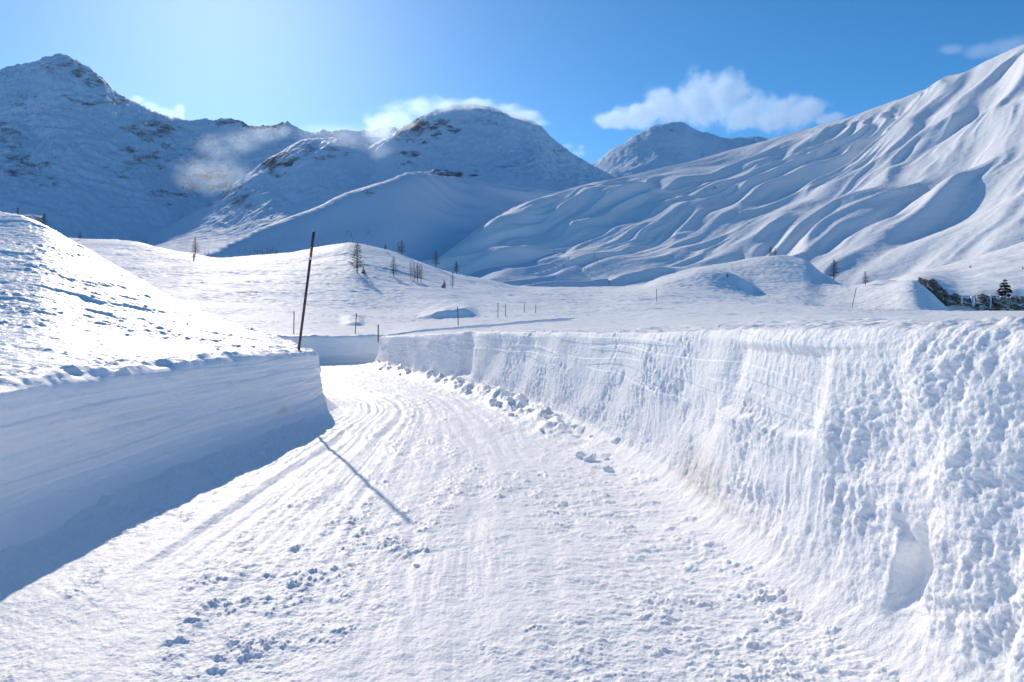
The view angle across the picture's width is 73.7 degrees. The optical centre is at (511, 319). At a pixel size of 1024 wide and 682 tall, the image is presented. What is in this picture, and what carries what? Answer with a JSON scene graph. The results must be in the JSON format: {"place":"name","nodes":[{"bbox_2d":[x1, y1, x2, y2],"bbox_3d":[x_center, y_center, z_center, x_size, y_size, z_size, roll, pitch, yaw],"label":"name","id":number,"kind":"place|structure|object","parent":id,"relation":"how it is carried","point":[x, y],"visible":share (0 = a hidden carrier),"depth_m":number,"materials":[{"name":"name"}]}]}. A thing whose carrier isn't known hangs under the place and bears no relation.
{"place":"outdoors","nodes":[
{"label":"outdoors","id":0,"kind":"place"},
{"bbox_2d":[0,212,297,370],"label":"hillside","id":1,"kind":"structure","parent":0,"point":[64,299],"depth_m":14.84,"materials":[{"name":"white snow"}]},
{"bbox_2d":[41,213,47,224],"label":"larch tree","id":2,"kind":"object","parent":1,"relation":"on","point":[43,218],"visible":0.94,"depth_m":119.94,"materials":[{"name":"brown plant"}]},
{"bbox_2d":[0,53,398,243],"bbox_3d":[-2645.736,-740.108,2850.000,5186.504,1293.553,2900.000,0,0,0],"label":"mountain","id":3,"kind":"structure","parent":0,"point":[87,152],"depth_m":2841.85,"materials":[{"name":"white snow"}]},
{"bbox_2d":[147,137,373,253],"bbox_3d":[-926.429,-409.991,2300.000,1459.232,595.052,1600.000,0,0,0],"label":"mountain","id":4,"kind":"structure","parent":0,"point":[301,176],"depth_m":2238.65,"materials":[{"name":"white snow"}]},
{"bbox_2d":[199,172,607,286],"bbox_3d":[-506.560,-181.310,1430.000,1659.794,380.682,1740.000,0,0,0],"label":"foothill","id":5,"kind":"structure","parent":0,"point":[423,216],"depth_m":1123.16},
{"bbox_2d":[0,361,899,681],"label":"road","id":6,"kind":"structure","parent":0,"point":[294,551],"depth_m":5.40,"materials":[{"name":"white snow"}]},
{"bbox_2d":[277,333,406,363],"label":"snow bank","id":7,"kind":"structure","parent":6,"relation":"on","point":[328,349],"depth_m":31.87,"materials":[{"name":"white snow"}]},
{"bbox_2d":[464,388,472,394],"bbox_3d":[-1.130,1.883,17.771,0.224,0.156,0.253,-20,16,-1],"label":"snow clod","id":8,"kind":"object","parent":6,"relation":"on","point":[467,391],"visible":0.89,"depth_m":17.71,"materials":[{"name":"white snow"}]},
{"bbox_2d":[489,398,496,405],"bbox_3d":[-0.411,1.921,15.680,0.246,0.224,0.369,0,0,-4],"label":"snow clod","id":9,"kind":"object","parent":6,"relation":"on","point":[492,401],"visible":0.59,"depth_m":15.59,"materials":[{"name":"white snow"}]},
{"bbox_2d":[494,401,503,406],"bbox_3d":[-0.283,1.890,15.236,0.228,0.156,0.210,0,0,42],"label":"snow clod","id":10,"kind":"object","parent":6,"relation":"on","point":[498,403],"visible":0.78,"depth_m":15.18,"materials":[{"name":"white snow"}]},
{"bbox_2d":[506,397,514,401],"bbox_3d":[-0.042,1.768,15.101,0.184,0.119,0.181,24,-12,-22],"label":"snow clod","id":11,"kind":"object","parent":6,"relation":"on","point":[510,399],"visible":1,"depth_m":15.05,"materials":[{"name":"white snow"}]},
{"bbox_2d":[575,451,586,457],"bbox_3d":[1.014,1.970,9.898,0.206,0.127,0.186,17,-4,6],"label":"snow clod","id":12,"kind":"object","parent":6,"relation":"on","point":[580,454],"visible":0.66,"depth_m":9.82,"materials":[{"name":"white snow"}]},
{"bbox_2d":[583,453,596,461],"bbox_3d":[1.104,1.952,9.623,0.203,0.117,0.207,-17,-8,-32],"label":"snow clod","id":13,"kind":"object","parent":6,"relation":"on","point":[590,457],"visible":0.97,"depth_m":9.57,"materials":[{"name":"white snow"}]},
{"bbox_2d":[603,465,613,471],"bbox_3d":[1.265,1.968,8.965,0.152,0.099,0.143,16,16,-4],"label":"snow clod","id":14,"kind":"object","parent":6,"relation":"on","point":[607,468],"visible":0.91,"depth_m":8.93,"materials":[{"name":"white snow"}]},
{"bbox_2d":[610,435,619,442],"bbox_3d":[1.593,1.866,10.365,0.222,0.213,0.387,-10,-18,-3],"label":"snow clod","id":15,"kind":"object","parent":6,"relation":"on","point":[616,439],"visible":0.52,"depth_m":10.24,"materials":[{"name":"white snow"}]},
{"bbox_2d":[372,316,1023,681],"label":"snow bank","id":16,"kind":"structure","parent":6,"relation":"on","point":[861,485],"depth_m":4.64,"materials":[{"name":"white snow"}]},
{"bbox_2d":[366,103,619,191],"bbox_3d":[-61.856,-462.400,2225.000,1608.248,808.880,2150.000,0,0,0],"label":"mountain","id":17,"kind":"structure","parent":0,"point":[484,144],"depth_m":2397.01,"materials":[{"name":"white snow"}]},
{"bbox_2d":[0,0,1023,163],"label":"sky","id":18,"kind":"structure","parent":0,"point":[595,75],"materials":[{"name":"blue"}]},
{"bbox_2d":[67,237,1023,335],"bbox_3d":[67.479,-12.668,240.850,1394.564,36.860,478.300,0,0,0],"label":"snowfield","id":19,"kind":"structure","parent":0,"point":[265,293],"depth_m":91.07,"materials":[{"name":"white snow"}]},
{"bbox_2d":[22,214,41,222],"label":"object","id":20,"kind":"object","parent":19,"relation":"on","point":[35,217],"visible":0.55,"depth_m":117.18,"materials":[{"name":"white"}]},
{"bbox_2d":[192,237,198,255],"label":"larch tree","id":21,"kind":"object","parent":19,"relation":"on","point":[195,246],"visible":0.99,"depth_m":162.38,"materials":[{"name":"brown plant"}]},
{"bbox_2d":[347,243,365,272],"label":"larch tree","id":22,"kind":"object","parent":19,"relation":"on","point":[357,261],"visible":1,"depth_m":113.38,"materials":[{"name":"brown plant"}]},
{"bbox_2d":[390,257,397,276],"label":"larch tree","id":23,"kind":"object","parent":19,"relation":"on","point":[393,268],"visible":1,"depth_m":116.84,"materials":[{"name":"brown plant"}]},
{"bbox_2d":[414,263,421,281],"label":"larch tree","id":24,"kind":"object","parent":19,"relation":"on","point":[416,275],"visible":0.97,"depth_m":116.14,"materials":[{"name":"brown plant"}]},
{"bbox_2d":[826,259,840,279],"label":"larch tree","id":25,"kind":"object","parent":19,"relation":"on","point":[834,272],"visible":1,"depth_m":140.76,"materials":[{"name":"brown plant"}]},
{"bbox_2d":[861,271,868,285],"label":"larch tree","id":26,"kind":"object","parent":19,"relation":"on","point":[864,281],"visible":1,"depth_m":114.92,"materials":[{"name":"brown plant"}]},
{"bbox_2d":[591,122,768,176],"bbox_3d":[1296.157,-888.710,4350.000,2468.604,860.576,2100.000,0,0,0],"label":"mountain","id":27,"kind":"structure","parent":0,"point":[661,146],"depth_m":4239.63,"materials":[{"name":"white snow"}]},
{"bbox_2d":[420,44,1023,286],"bbox_3d":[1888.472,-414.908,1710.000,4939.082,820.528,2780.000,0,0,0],"label":"mountain","id":28,"kind":"structure","parent":0,"point":[931,176],"depth_m":1035.03,"materials":[{"name":"white snow"}]},
{"bbox_2d":[889,242,1023,310],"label":"knoll","id":29,"kind":"structure","parent":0,"point":[988,273],"depth_m":192.92,"materials":[{"name":"white"}]},
{"bbox_2d":[918,277,943,295],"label":"rock outcrop","id":30,"kind":"object","parent":29,"relation":"on","point":[932,286],"visible":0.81,"depth_m":144.97,"materials":[{"name":"grey stone"}]},
{"bbox_2d":[935,286,951,306],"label":"rock outcrop","id":31,"kind":"object","parent":29,"relation":"on","point":[945,298],"visible":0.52,"depth_m":144.67,"materials":[{"name":"grey stone"}]},
{"bbox_2d":[949,293,969,304],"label":"rock outcrop","id":32,"kind":"object","parent":29,"relation":"on","point":[955,299],"visible":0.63,"depth_m":144.93,"materials":[{"name":"grey stone"}]},
{"bbox_2d":[971,296,975,306],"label":"icicle","id":33,"kind":"object","parent":32,"relation":"hanging from","point":[973,300],"visible":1,"depth_m":143.77,"materials":[{"name":"white ice"}]},
{"bbox_2d":[960,298,974,307],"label":"rock outcrop","id":34,"kind":"object","parent":29,"relation":"on","point":[968,300],"visible":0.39,"depth_m":146.66,"materials":[{"name":"grey stone"}]},
{"bbox_2d":[970,293,998,310],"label":"rock outcrop","id":35,"kind":"object","parent":29,"relation":"on","point":[982,303],"visible":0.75,"depth_m":145.20,"materials":[{"name":"grey stone"}]},
{"bbox_2d":[996,279,1012,296],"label":"fir tree","id":36,"kind":"object","parent":29,"relation":"on","point":[1005,289],"visible":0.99,"depth_m":151.40,"materials":[{"name":"green plant"}]},
{"bbox_2d":[989,295,1022,310],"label":"rock outcrop","id":37,"kind":"object","parent":29,"relation":"on","point":[1004,303],"visible":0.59,"depth_m":143.96,"materials":[{"name":"grey stone"}]},
{"bbox_2d":[1010,296,1023,310],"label":"rock outcrop","id":38,"kind":"object","parent":29,"relation":"on","point":[1020,305],"visible":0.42,"depth_m":143.90,"materials":[{"name":"grey stone"}]},
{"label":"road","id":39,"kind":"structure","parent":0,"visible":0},
{"bbox_2d":[0,345,336,550],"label":"snow bank","id":40,"kind":"structure","parent":39,"relation":"on","point":[75,438],"depth_m":8.11,"materials":[{"name":"white snow"}]},
{"bbox_2d":[297,231,314,349],"bbox_3d":[-4.277,-0.213,14.040,0.058,3.121,1.056,0,0,-39],"label":"snow pole","id":41,"kind":"object","parent":40,"relation":"on","point":[306,288],"visible":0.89,"depth_m":13.92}
]}

